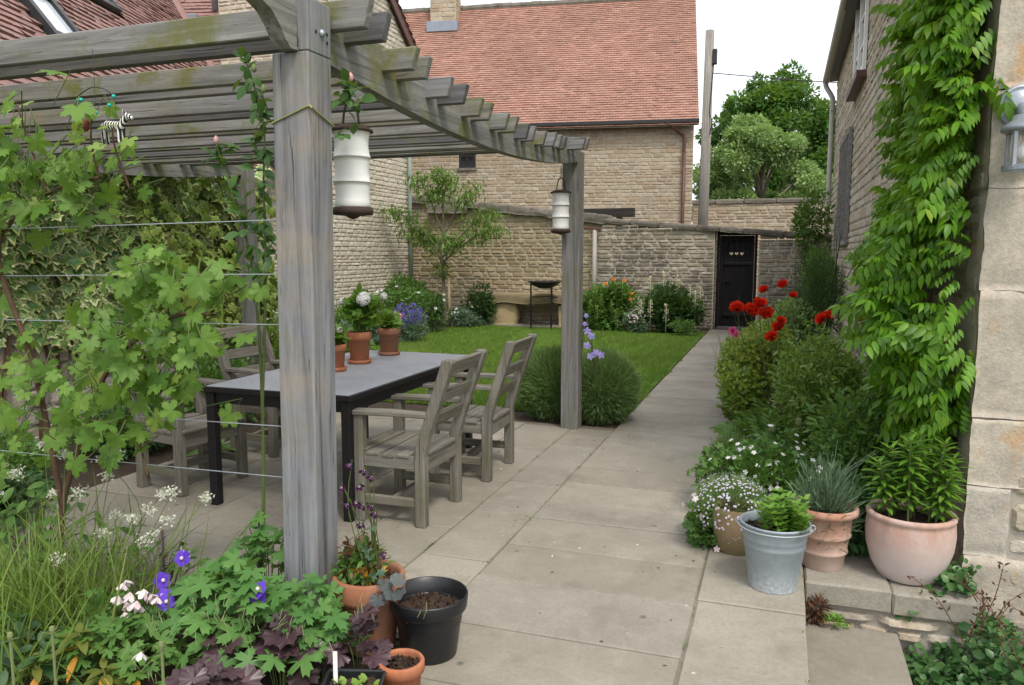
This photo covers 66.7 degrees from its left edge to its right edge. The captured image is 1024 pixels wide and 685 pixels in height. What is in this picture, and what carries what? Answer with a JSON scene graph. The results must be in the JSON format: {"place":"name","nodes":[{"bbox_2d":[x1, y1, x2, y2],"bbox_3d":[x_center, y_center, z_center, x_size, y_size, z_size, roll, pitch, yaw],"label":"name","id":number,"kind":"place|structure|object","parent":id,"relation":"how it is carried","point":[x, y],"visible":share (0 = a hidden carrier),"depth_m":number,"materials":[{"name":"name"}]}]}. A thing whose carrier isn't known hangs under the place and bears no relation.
{"place":"outdoors","nodes":[
{"label":"outdoors","id":0,"kind":"place"},
{"bbox_2d":[0,412,614,639],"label":"patio","id":1,"kind":"structure","parent":0,"point":[473,541],"depth_m":4.62,"materials":[{"name":"stone"}]},
{"bbox_2d":[130,337,247,496],"bbox_3d":[-2.140,0.449,5.098,0.663,0.935,0.560,4,8,30],"label":"garden armchair","id":2,"kind":"object","parent":1,"relation":"on","point":[185,435],"visible":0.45,"depth_m":4.98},
{"bbox_2d":[216,322,280,457],"bbox_3d":[-1.869,0.345,6.000,0.663,0.935,0.560,3,7,26],"label":"garden armchair","id":3,"kind":"object","parent":1,"relation":"on","point":[272,433],"visible":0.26,"depth_m":5.86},
{"bbox_2d":[201,350,472,521],"bbox_3d":[-1.054,0.532,5.307,1.000,0.722,1.840,2,7,19],"label":"patio table","id":4,"kind":"object","parent":1,"relation":"on","point":[378,378],"visible":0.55,"depth_m":4.62,"materials":[{"name":"stone"}]},
{"bbox_2d":[335,326,350,371],"bbox_3d":[-1.174,0.038,5.112,0.198,0.304,0.207,2,7,19],"label":"table pot","id":5,"kind":"object","parent":4,"relation":"on","point":[340,345],"visible":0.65,"depth_m":5.09,"materials":[{"name":"orange ceramic"}]},
{"bbox_2d":[338,282,386,364],"bbox_3d":[-1.062,-0.137,5.460,0.320,0.572,0.339,-4,8,-34],"label":"table pot","id":6,"kind":"object","parent":4,"relation":"on","point":[358,304],"visible":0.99,"depth_m":5.42,"materials":[{"name":"orange ceramic"}]},
{"bbox_2d":[377,308,403,355],"bbox_3d":[-0.918,-0.084,5.922,0.300,0.359,0.217,6,9,41],"label":"table pot","id":7,"kind":"object","parent":4,"relation":"on","point":[390,331],"visible":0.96,"depth_m":5.88,"materials":[{"name":"orange ceramic"}]},
{"bbox_2d":[352,349,486,528],"bbox_3d":[-0.543,0.519,4.494,0.663,0.935,0.560,2,7,19],"label":"garden armchair","id":8,"kind":"object","parent":1,"relation":"on","point":[421,454],"visible":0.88,"depth_m":4.35,"materials":[{"name":"wood"}]},
{"bbox_2d":[421,334,536,481],"bbox_3d":[-0.219,0.420,5.351,0.663,0.935,0.560,2,7,18],"label":"garden armchair","id":9,"kind":"object","parent":1,"relation":"on","point":[489,419],"visible":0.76,"depth_m":5.20,"materials":[{"name":"wood"}]},
{"bbox_2d":[0,316,976,684],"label":"garden soil","id":10,"kind":"structure","parent":0,"point":[94,470],"depth_m":5.44,"materials":[{"name":"soil"}]},
{"bbox_2d":[1,632,18,684],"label":"seed stalk","id":11,"kind":"object","parent":10,"relation":"on","point":[10,639],"visible":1,"depth_m":2.36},
{"bbox_2d":[0,459,46,539],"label":"leafy perennial","id":12,"kind":"object","parent":10,"relation":"on","point":[30,477],"visible":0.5,"depth_m":4.33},
{"bbox_2d":[0,428,51,478],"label":"leafy perennial","id":13,"kind":"object","parent":10,"relation":"on","point":[15,459],"visible":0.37,"depth_m":4.91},
{"bbox_2d":[42,626,59,684],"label":"seed stalk","id":14,"kind":"object","parent":10,"relation":"on","point":[52,632],"visible":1,"depth_m":2.44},
{"bbox_2d":[0,611,126,684],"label":"leafy perennial","id":15,"kind":"object","parent":10,"relation":"on","point":[47,668],"visible":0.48,"depth_m":2.67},
{"bbox_2d":[0,474,146,584],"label":"leafy perennial","id":16,"kind":"object","parent":10,"relation":"on","point":[40,489],"visible":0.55,"depth_m":3.61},
{"bbox_2d":[8,622,139,684],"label":"orange tinted plant","id":17,"kind":"object","parent":10,"relation":"on","point":[106,678],"visible":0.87,"depth_m":2.54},
{"bbox_2d":[14,611,202,684],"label":"blue cranesbill","id":18,"kind":"object","parent":10,"relation":"on","point":[103,628],"visible":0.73,"depth_m":2.61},
{"bbox_2d":[72,580,166,661],"bbox_3d":[-1.360,1.018,2.793,0.729,0.337,0.295,6,9,41],"label":"pale aquilegia","id":19,"kind":"object","parent":10,"relation":"on","point":[124,598],"visible":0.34,"depth_m":2.82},
{"bbox_2d":[69,403,189,459],"bbox_3d":[-2.918,0.655,5.882,0.856,0.417,1.067,2,7,19],"label":"leafy perennial","id":20,"kind":"object","parent":10,"relation":"on","point":[131,449],"visible":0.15,"depth_m":5.76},
{"bbox_2d":[0,178,268,447],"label":"garden side wall","id":21,"kind":"structure","parent":10,"relation":"on","point":[54,397],"depth_m":6.05,"materials":[{"name":"stone"}]},
{"bbox_2d":[0,69,269,597],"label":"grapevine","id":22,"kind":"object","parent":10,"relation":"on","point":[188,347],"visible":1,"depth_m":3.09,"materials":[{"name":"green plant"}]},
{"bbox_2d":[0,441,269,684],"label":"woodrush","id":23,"kind":"object","parent":10,"relation":"on","point":[42,600],"visible":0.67,"depth_m":3.08,"materials":[{"name":"green plant"}]},
{"bbox_2d":[0,164,278,446],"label":"variegated ivy","id":24,"kind":"object","parent":10,"relation":"on","point":[70,253],"visible":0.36,"depth_m":6.43,"materials":[{"name":"green plant"}]},
{"bbox_2d":[84,536,211,593],"bbox_3d":[-1.591,0.998,3.439,0.843,0.250,0.256,2,7,19],"label":"leafy perennial","id":25,"kind":"object","parent":10,"relation":"on","point":[203,562],"visible":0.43,"depth_m":3.44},
{"bbox_2d":[153,640,169,684],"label":"seed stalk","id":26,"kind":"object","parent":10,"relation":"on","point":[161,645],"visible":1,"depth_m":2.24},
{"bbox_2d":[159,530,171,618],"bbox_3d":[-1.420,0.955,3.182,0.065,0.390,0.056,2,7,19],"label":"bugle spike","id":27,"kind":"object","parent":10,"relation":"on","point":[162,552],"visible":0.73,"depth_m":3.17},
{"bbox_2d":[0,0,416,334],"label":"tiled outbuilding","id":28,"kind":"structure","parent":10,"relation":"on","point":[369,252],"depth_m":14.56,"materials":[{"name":"beige"}]},
{"bbox_2d":[162,348,265,421],"bbox_3d":[-2.663,0.413,7.042,0.929,0.735,1.155,6,9,41],"label":"leafy perennial","id":29,"kind":"object","parent":10,"relation":"on","point":[208,369],"visible":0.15,"depth_m":6.91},
{"bbox_2d":[165,654,264,684],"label":"heuchera","id":30,"kind":"object","parent":10,"relation":"on","point":[199,673],"visible":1,"depth_m":2.44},
{"bbox_2d":[196,630,242,666],"bbox_3d":[-1.040,1.102,2.660,0.263,0.220,0.182,6,9,44],"label":"heuchera","id":31,"kind":"object","parent":10,"relation":"on","point":[229,651],"visible":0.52,"depth_m":2.62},
{"bbox_2d":[63,546,426,681],"bbox_3d":[-1.070,0.976,2.780,1.409,0.444,0.783,5,9,40],"label":"blue cranesbill","id":32,"kind":"object","parent":10,"relation":"on","point":[228,582],"visible":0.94,"depth_m":2.73,"materials":[{"name":"plant"}]},
{"bbox_2d":[228,508,284,604],"bbox_3d":[-1.014,0.919,3.254,0.418,0.446,0.496,-5,8,-35],"label":"blue cranesbill","id":33,"kind":"object","parent":10,"relation":"on","point":[257,538],"visible":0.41,"depth_m":3.21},
{"bbox_2d":[234,318,279,367],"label":"leafy perennial","id":34,"kind":"object","parent":10,"relation":"on","point":[273,329],"visible":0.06,"depth_m":7.91,"materials":[{"name":"green plant"}]},
{"bbox_2d":[241,611,327,684],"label":"heuchera","id":35,"kind":"object","parent":10,"relation":"on","point":[276,642],"visible":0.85,"depth_m":2.63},
{"bbox_2d":[200,46,376,575],"bbox_3d":[-0.863,0.009,3.104,0.874,2.302,0.230,4,7,28],"label":"climbing rose","id":36,"kind":"object","parent":10,"relation":"on","point":[266,154],"visible":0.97,"depth_m":3.12,"materials":[{"name":"green plant"}]},
{"bbox_2d":[0,0,589,640],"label":"pergola","id":37,"kind":"object","parent":10,"relation":"on","point":[180,120],"visible":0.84,"depth_m":3.23,"materials":[{"name":"grey wood"}]},
{"bbox_2d":[76,48,132,144],"bbox_3d":[-1.647,-0.988,3.122,0.307,0.376,0.045,2,7,19],"label":"hanging mobile","id":38,"kind":"object","parent":37,"relation":"hanging from","point":[121,123],"visible":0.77,"depth_m":3.11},
{"bbox_2d":[3,274,276,275],"bbox_3d":[-2.349,-0.304,3.414,3.180,0.024,0.003,2,7,19],"label":"training wire","id":39,"kind":"object","parent":37,"relation":"attached to","point":[117,275],"visible":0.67,"depth_m":3.21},
{"bbox_2d":[1,319,278,324],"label":"training wire","id":40,"kind":"object","parent":37,"relation":"attached to","point":[123,321],"visible":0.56,"depth_m":3.09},
{"bbox_2d":[0,450,281,477],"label":"training wire","id":41,"kind":"object","parent":37,"relation":"attached to","point":[157,465],"visible":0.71,"depth_m":3.17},
{"bbox_2d":[9,219,275,228],"bbox_3d":[-2.349,-0.503,3.391,3.180,0.024,0.003,2,7,19],"label":"training wire","id":42,"kind":"object","parent":37,"relation":"attached to","point":[148,224],"visible":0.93,"depth_m":3.07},
{"bbox_2d":[271,104,334,126],"bbox_3d":[-0.746,-0.796,2.797,0.184,0.086,0.173,2,7,19],"label":"garden twine","id":43,"kind":"object","parent":37,"relation":"attached to","point":[302,108],"visible":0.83,"depth_m":2.74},
{"bbox_2d":[332,99,373,218],"bbox_3d":[-0.632,-0.832,3.058,0.172,0.690,0.172,2,7,19],"label":"hanging lantern","id":44,"kind":"object","parent":37,"relation":"hanging from","point":[351,157],"visible":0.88,"depth_m":3.02,"materials":[{"name":"ceramic"}]},
{"bbox_2d":[551,166,570,234],"bbox_3d":[0.400,-1.162,6.373,0.172,0.558,0.172,2,7,19],"label":"hanging lantern","id":45,"kind":"object","parent":37,"relation":"hanging from","point":[560,214],"visible":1,"depth_m":6.33,"materials":[{"name":"glass"}]},
{"bbox_2d":[282,571,369,682],"bbox_3d":[-0.721,1.014,2.772,0.395,0.370,0.350,2,7,19],"label":"blue cranesbill","id":46,"kind":"object","parent":10,"relation":"on","point":[335,625],"visible":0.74,"depth_m":2.71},
{"bbox_2d":[334,303,366,329],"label":"leafy perennial","id":47,"kind":"object","parent":10,"relation":"on","point":[337,316],"visible":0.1,"depth_m":12.07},
{"bbox_2d":[323,603,393,677],"bbox_3d":[-0.509,1.059,2.675,0.266,0.301,0.249,2,7,19],"label":"heuchera","id":48,"kind":"object","parent":10,"relation":"on","point":[365,623],"visible":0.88,"depth_m":2.64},
{"bbox_2d":[332,560,405,657],"bbox_3d":[-0.544,1.018,2.970,0.275,0.295,0.273,2,7,19],"label":"terracotta pot","id":49,"kind":"object","parent":10,"relation":"on","point":[386,620],"visible":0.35,"depth_m":2.88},
{"bbox_2d":[329,534,396,585],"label":"potted rose","id":50,"kind":"object","parent":49,"relation":"on","point":[350,555],"visible":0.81,"depth_m":2.91,"materials":[{"name":"green plant"}]},
{"bbox_2d":[339,462,386,584],"bbox_3d":[-0.522,0.676,2.849,0.256,0.483,0.124,5,8,37],"label":"dark aquilegia","id":51,"kind":"object","parent":49,"relation":"on","point":[360,525],"visible":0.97,"depth_m":2.86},
{"bbox_2d":[369,572,406,606],"bbox_3d":[-0.445,0.885,2.815,0.167,0.108,0.129,2,7,19],"label":"young heuchera","id":52,"kind":"object","parent":49,"relation":"on","point":[388,590],"visible":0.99,"depth_m":2.79,"materials":[{"name":"plant"}]},
{"bbox_2d":[384,271,429,319],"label":"leafy perennial","id":53,"kind":"object","parent":10,"relation":"on","point":[401,283],"visible":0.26,"depth_m":16.10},
{"bbox_2d":[393,302,429,342],"bbox_3d":[-1.788,-0.338,13.398,0.856,0.765,1.125,2,7,19],"label":"catmint","id":54,"kind":"object","parent":10,"relation":"on","point":[410,326],"visible":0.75,"depth_m":13.28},
{"bbox_2d":[366,285,457,336],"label":"white flowered perennial","id":55,"kind":"object","parent":10,"relation":"on","point":[407,299],"visible":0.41,"depth_m":14.44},
{"bbox_2d":[422,292,445,331],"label":"bronze fennel clump","id":56,"kind":"object","parent":10,"relation":"on","point":[443,309],"visible":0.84,"depth_m":14.66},
{"bbox_2d":[375,163,510,326],"bbox_3d":[-1.387,-1.917,15.509,2.941,3.273,1.407,2,7,19],"label":"young fruit tree","id":57,"kind":"object","parent":10,"relation":"on","point":[437,245],"visible":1,"depth_m":15.48,"materials":[{"name":"green plant"}]},
{"bbox_2d":[446,304,482,327],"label":"white flowered perennial","id":58,"kind":"object","parent":10,"relation":"on","point":[457,317],"visible":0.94,"depth_m":15.60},
{"bbox_2d":[459,280,497,324],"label":"dark shrub","id":59,"kind":"object","parent":10,"relation":"on","point":[482,310],"visible":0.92,"depth_m":15.90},
{"bbox_2d":[477,322,591,328],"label":"bench paving","id":60,"kind":"structure","parent":10,"relation":"on","point":[534,325],"depth_m":15.89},
{"bbox_2d":[484,291,598,325],"bbox_3d":[0.551,-0.671,16.126,2.534,0.756,0.583,2,7,19],"label":"stone bench","id":61,"kind":"object","parent":60,"relation":"on","point":[508,306],"visible":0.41,"depth_m":16.12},
{"bbox_2d":[516,343,586,421],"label":"lavender bush","id":62,"kind":"object","parent":10,"relation":"on","point":[534,380],"visible":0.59,"depth_m":6.96,"materials":[{"name":"green plant"}]},
{"bbox_2d":[584,227,600,285],"bbox_3d":[1.578,-1.344,15.909,0.456,2.038,0.095,2,7,19],"label":"vent pipe","id":63,"kind":"object","parent":10,"relation":"on","point":[594,256],"visible":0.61,"depth_m":15.79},
{"bbox_2d":[582,313,603,424],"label":"bellflower","id":64,"kind":"object","parent":10,"relation":"on","point":[595,353],"visible":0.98,"depth_m":6.60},
{"bbox_2d":[580,344,644,425],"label":"lavender bush","id":65,"kind":"object","parent":10,"relation":"on","point":[621,383],"visible":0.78,"depth_m":6.78,"materials":[{"name":"green plant"}]},
{"bbox_2d":[583,278,644,331],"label":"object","id":66,"kind":"object","parent":10,"relation":"on","point":[607,310],"visible":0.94,"depth_m":14.97,"materials":[{"name":"green plant"}]},
{"bbox_2d":[412,195,831,331],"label":"garden wall","id":67,"kind":"structure","parent":10,"relation":"on","point":[531,250],"depth_m":15.75,"materials":[{"name":"stone"}]},
{"bbox_2d":[584,208,634,225],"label":"timber beam","id":68,"kind":"structure","parent":67,"relation":"on","point":[619,213],"depth_m":16.92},
{"bbox_2d":[718,235,754,326],"bbox_3d":[4.390,-1.200,15.255,0.650,1.775,0.083,2,7,19],"label":"door","id":69,"kind":"structure","parent":67,"relation":"in","point":[736,272],"depth_m":15.25,"materials":[{"name":"black paint"}]},
{"bbox_2d":[622,310,648,332],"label":"white-flowered perennial","id":70,"kind":"object","parent":10,"relation":"on","point":[633,319],"visible":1,"depth_m":14.46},
{"bbox_2d":[667,317,700,335],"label":"leafy perennial","id":71,"kind":"object","parent":10,"relation":"on","point":[679,328],"visible":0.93,"depth_m":14.12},
{"bbox_2d":[698,29,717,225],"bbox_3d":[4.534,-3.888,18.208,0.367,6.566,0.263,2,7,19],"label":"utility pole","id":72,"kind":"object","parent":10,"relation":"on","point":[710,59],"visible":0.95,"depth_m":18.00,"materials":[{"name":"grey wood"}]},
{"bbox_2d":[699,423,749,479],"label":"flowering plant","id":73,"kind":"object","parent":10,"relation":"on","point":[727,438],"visible":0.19,"depth_m":5.26,"materials":[{"name":"green plant"}]},
{"bbox_2d":[706,301,799,420],"bbox_3d":[2.375,0.082,7.785,1.000,1.049,3.345,2,7,19],"label":"ladys mantle","id":74,"kind":"object","parent":10,"relation":"on","point":[741,389],"visible":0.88,"depth_m":6.64,"materials":[{"name":"green plant"}]},
{"bbox_2d":[692,111,832,209],"bbox_3d":[9.246,-4.954,28.063,6.190,6.622,5.034,2,7,19],"label":"bushy tree","id":75,"kind":"object","parent":10,"relation":"on","point":[749,143],"visible":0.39,"depth_m":26.91,"materials":[{"name":"green plant"}]},
{"bbox_2d":[681,424,845,551],"bbox_3d":[1.412,0.803,4.341,0.912,0.622,1.316,2,7,19],"label":"white cranesbill","id":76,"kind":"object","parent":10,"relation":"on","point":[772,465],"visible":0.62,"depth_m":4.37,"materials":[{"name":"plant"}]},
{"bbox_2d":[694,58,836,196],"bbox_3d":[12.900,-8.055,37.240,8.599,10.682,7.193,2,7,19],"label":"broadleaf tree","id":77,"kind":"object","parent":10,"relation":"on","point":[783,103],"visible":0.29,"depth_m":35.28,"materials":[{"name":"green plant"}]},
{"bbox_2d":[708,279,866,479],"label":"red poppies","id":78,"kind":"object","parent":10,"relation":"on","point":[751,423],"visible":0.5,"depth_m":5.89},
{"bbox_2d":[761,293,828,379],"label":"leaved shrub","id":79,"kind":"object","parent":10,"relation":"on","point":[785,312],"visible":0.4,"depth_m":8.93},
{"bbox_2d":[794,96,829,158],"bbox_3d":[17.280,-7.971,39.085,9.125,10.092,6.574,2,7,19],"label":"broadleaf tree","id":80,"kind":"object","parent":10,"relation":"on","point":[812,110],"depth_m":37.09,"materials":[{"name":"green plant"}]},
{"bbox_2d":[789,184,835,291],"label":"wall shrub","id":81,"kind":"object","parent":10,"relation":"on","point":[801,222],"visible":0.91,"depth_m":13.42,"materials":[{"name":"green plant"}]},
{"bbox_2d":[780,234,851,373],"bbox_3d":[3.582,-0.412,9.200,0.855,1.727,1.038,2,7,19],"label":"bronze fennel","id":82,"kind":"object","parent":10,"relation":"on","point":[811,293],"visible":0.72,"depth_m":9.04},
{"bbox_2d":[799,241,841,344],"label":"shrub","id":83,"kind":"object","parent":10,"relation":"on","point":[831,275],"visible":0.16,"depth_m":11.34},
{"bbox_2d":[764,316,883,458],"bbox_3d":[2.193,0.385,5.330,0.851,1.067,2.168,2,7,14],"label":"leaved shrub","id":84,"kind":"object","parent":10,"relation":"on","point":[807,379],"visible":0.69,"depth_m":5.23,"materials":[{"name":"green plant"}]},
{"bbox_2d":[802,381,908,513],"bbox_3d":[1.963,0.622,4.405,0.620,0.786,0.839,2,7,19],"label":"leaved shrub","id":85,"kind":"object","parent":10,"relation":"on","point":[858,441],"visible":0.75,"depth_m":4.29,"materials":[{"name":"plant"}]},
{"bbox_2d":[842,484,879,557],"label":"leafy perennial","id":86,"kind":"object","parent":10,"relation":"on","point":[857,544],"visible":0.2,"depth_m":3.86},
{"bbox_2d":[826,0,1015,500],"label":"wisteria","id":87,"kind":"object","parent":10,"relation":"on","point":[934,106],"visible":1,"depth_m":3.64,"materials":[{"name":"green plant"}]},
{"bbox_2d":[822,0,1023,667],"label":"stone cottage","id":88,"kind":"structure","parent":10,"relation":"on","point":[989,274],"depth_m":3.57,"materials":[{"name":"beige stone"}]},
{"bbox_2d":[835,126,853,245],"bbox_3d":[4.923,-2.244,11.554,0.068,1.600,1.900,2,7,19],"label":"lattice window","id":89,"kind":"structure","parent":88,"relation":"in","point":[846,146],"depth_m":11.04,"materials":[{"name":"grey wood"}]},
{"bbox_2d":[846,0,870,101],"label":"window","id":90,"kind":"structure","parent":88,"relation":"in","point":[862,25],"depth_m":9.68,"materials":[{"name":"white paint"}]},
{"bbox_2d":[997,84,1023,171],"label":"wall lamp","id":91,"kind":"object","parent":88,"relation":"attached to","point":[1014,127],"visible":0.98,"depth_m":3.27,"materials":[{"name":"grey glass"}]},
{"bbox_2d":[277,323,705,417],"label":"lawn","id":92,"kind":"structure","parent":0,"point":[653,384],"depth_m":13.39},
{"bbox_2d":[528,281,561,328],"bbox_3d":[0.644,-0.737,15.402,0.670,0.949,0.670,2,7,19],"label":"brazier","id":93,"kind":"object","parent":92,"relation":"on","point":[545,284],"visible":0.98,"depth_m":15.21,"materials":[{"name":"black paint"}]},
{"bbox_2d":[638,270,706,332],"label":"lupin clump","id":94,"kind":"object","parent":92,"relation":"on","point":[666,308],"visible":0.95,"depth_m":14.52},
{"bbox_2d":[402,0,699,230],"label":"red roofed house","id":95,"kind":"structure","parent":0,"point":[616,81],"depth_m":22.31,"materials":[{"name":"tile"}]},
{"bbox_2d":[457,155,476,170],"bbox_3d":[-1.271,-5.145,22.284,0.560,0.445,0.220,1,7,10],"label":"window","id":96,"kind":"structure","parent":95,"relation":"in","point":[466,162],"depth_m":22.28,"materials":[{"name":"grey"}]},
{"bbox_2d":[420,330,808,684],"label":"path","id":97,"kind":"structure","parent":0,"point":[586,595],"depth_m":3.46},
{"bbox_2d":[321,651,385,684],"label":"seed tray","id":98,"kind":"object","parent":97,"relation":"on","point":[335,675],"visible":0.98,"depth_m":2.52,"materials":[{"name":"plastic"}]},
{"bbox_2d":[377,648,424,684],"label":"terracotta pot","id":99,"kind":"object","parent":97,"relation":"on","point":[405,666],"visible":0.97,"depth_m":2.58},
{"bbox_2d":[390,576,467,665],"bbox_3d":[-0.312,1.052,2.925,0.295,0.238,0.293,2,7,19],"label":"black plastic pot","id":100,"kind":"object","parent":97,"relation":"on","point":[432,636],"visible":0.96,"depth_m":2.84,"materials":[{"name":"plastic"}]},
{"bbox_2d":[712,499,758,555],"bbox_3d":[1.139,0.937,3.930,0.251,0.235,0.249,2,7,19],"label":"glazed pot","id":101,"kind":"object","parent":97,"relation":"on","point":[729,545],"visible":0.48,"depth_m":3.85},
{"bbox_2d":[687,471,768,540],"bbox_3d":[1.092,0.810,3.891,0.433,0.346,0.425,2,7,19],"label":"potted thyme","id":102,"kind":"object","parent":101,"relation":"on","point":[727,485],"visible":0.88,"depth_m":3.84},
{"bbox_2d":[735,510,815,594],"bbox_3d":[1.177,0.951,3.499,0.316,0.306,0.316,-3,7,-23],"label":"galvanised bucket","id":103,"kind":"object","parent":97,"relation":"on","point":[774,559],"visible":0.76,"depth_m":3.41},
{"bbox_2d":[749,487,814,532],"bbox_3d":[1.196,0.752,3.451,0.281,0.168,0.273,2,7,19],"label":"potted mint","id":104,"kind":"object","parent":103,"relation":"on","point":[791,517],"visible":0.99,"depth_m":3.42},
{"bbox_2d":[398,0,839,223],"label":"sky","id":105,"kind":"structure","parent":0,"point":[750,36],"materials":[{"name":"white"}]},
{"bbox_2d":[692,197,831,296],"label":"wall","id":106,"kind":"structure","parent":0,"point":[767,213],"depth_m":22.68,"materials":[{"name":"stone"}]},
{"label":"ground","id":107,"kind":"structure","parent":0,"visible":0},
{"bbox_2d":[806,621,1004,684],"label":"steps","id":108,"kind":"structure","parent":107,"relation":"on","point":[838,655],"depth_m":3.23,"materials":[{"name":"stone"}]},
{"bbox_2d":[805,590,851,628],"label":"rusty dead plant","id":109,"kind":"object","parent":108,"relation":"on","point":[818,617],"visible":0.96,"depth_m":3.50,"materials":[{"name":"brown plant"}]},
{"bbox_2d":[804,550,977,665],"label":"ledge wall","id":110,"kind":"structure","parent":108,"relation":"on","point":[859,593],"depth_m":3.49,"materials":[{"name":"stone"}]},
{"bbox_2d":[793,495,859,571],"bbox_3d":[1.497,0.924,3.740,0.308,0.304,0.304,2,7,19],"label":"ribbed pot","id":111,"kind":"object","parent":110,"relation":"on","point":[815,557],"visible":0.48,"depth_m":3.64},
{"bbox_2d":[785,441,875,552],"bbox_3d":[1.496,0.778,3.713,0.408,0.651,0.422,2,7,19],"label":"potted lavender","id":112,"kind":"object","parent":111,"relation":"on","point":[830,499],"visible":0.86,"depth_m":3.67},
{"bbox_2d":[865,498,957,585],"bbox_3d":[1.847,0.933,3.619,0.382,0.314,0.378,2,7,19],"label":"pot","id":113,"kind":"object","parent":110,"relation":"on","point":[901,548],"visible":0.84,"depth_m":3.48,"materials":[{"name":"ceramic"}]},
{"bbox_2d":[861,427,973,522],"bbox_3d":[1.856,0.608,3.579,0.492,0.446,0.328,2,7,19],"label":"potted lily","id":114,"kind":"object","parent":113,"relation":"on","point":[912,472],"visible":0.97,"depth_m":3.54,"materials":[{"name":"plant"}]},
{"bbox_2d":[895,555,1023,684],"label":"round leaved creeper","id":115,"kind":"object","parent":108,"relation":"on","point":[1006,663],"visible":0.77,"depth_m":3.29,"materials":[{"name":"green plant"}]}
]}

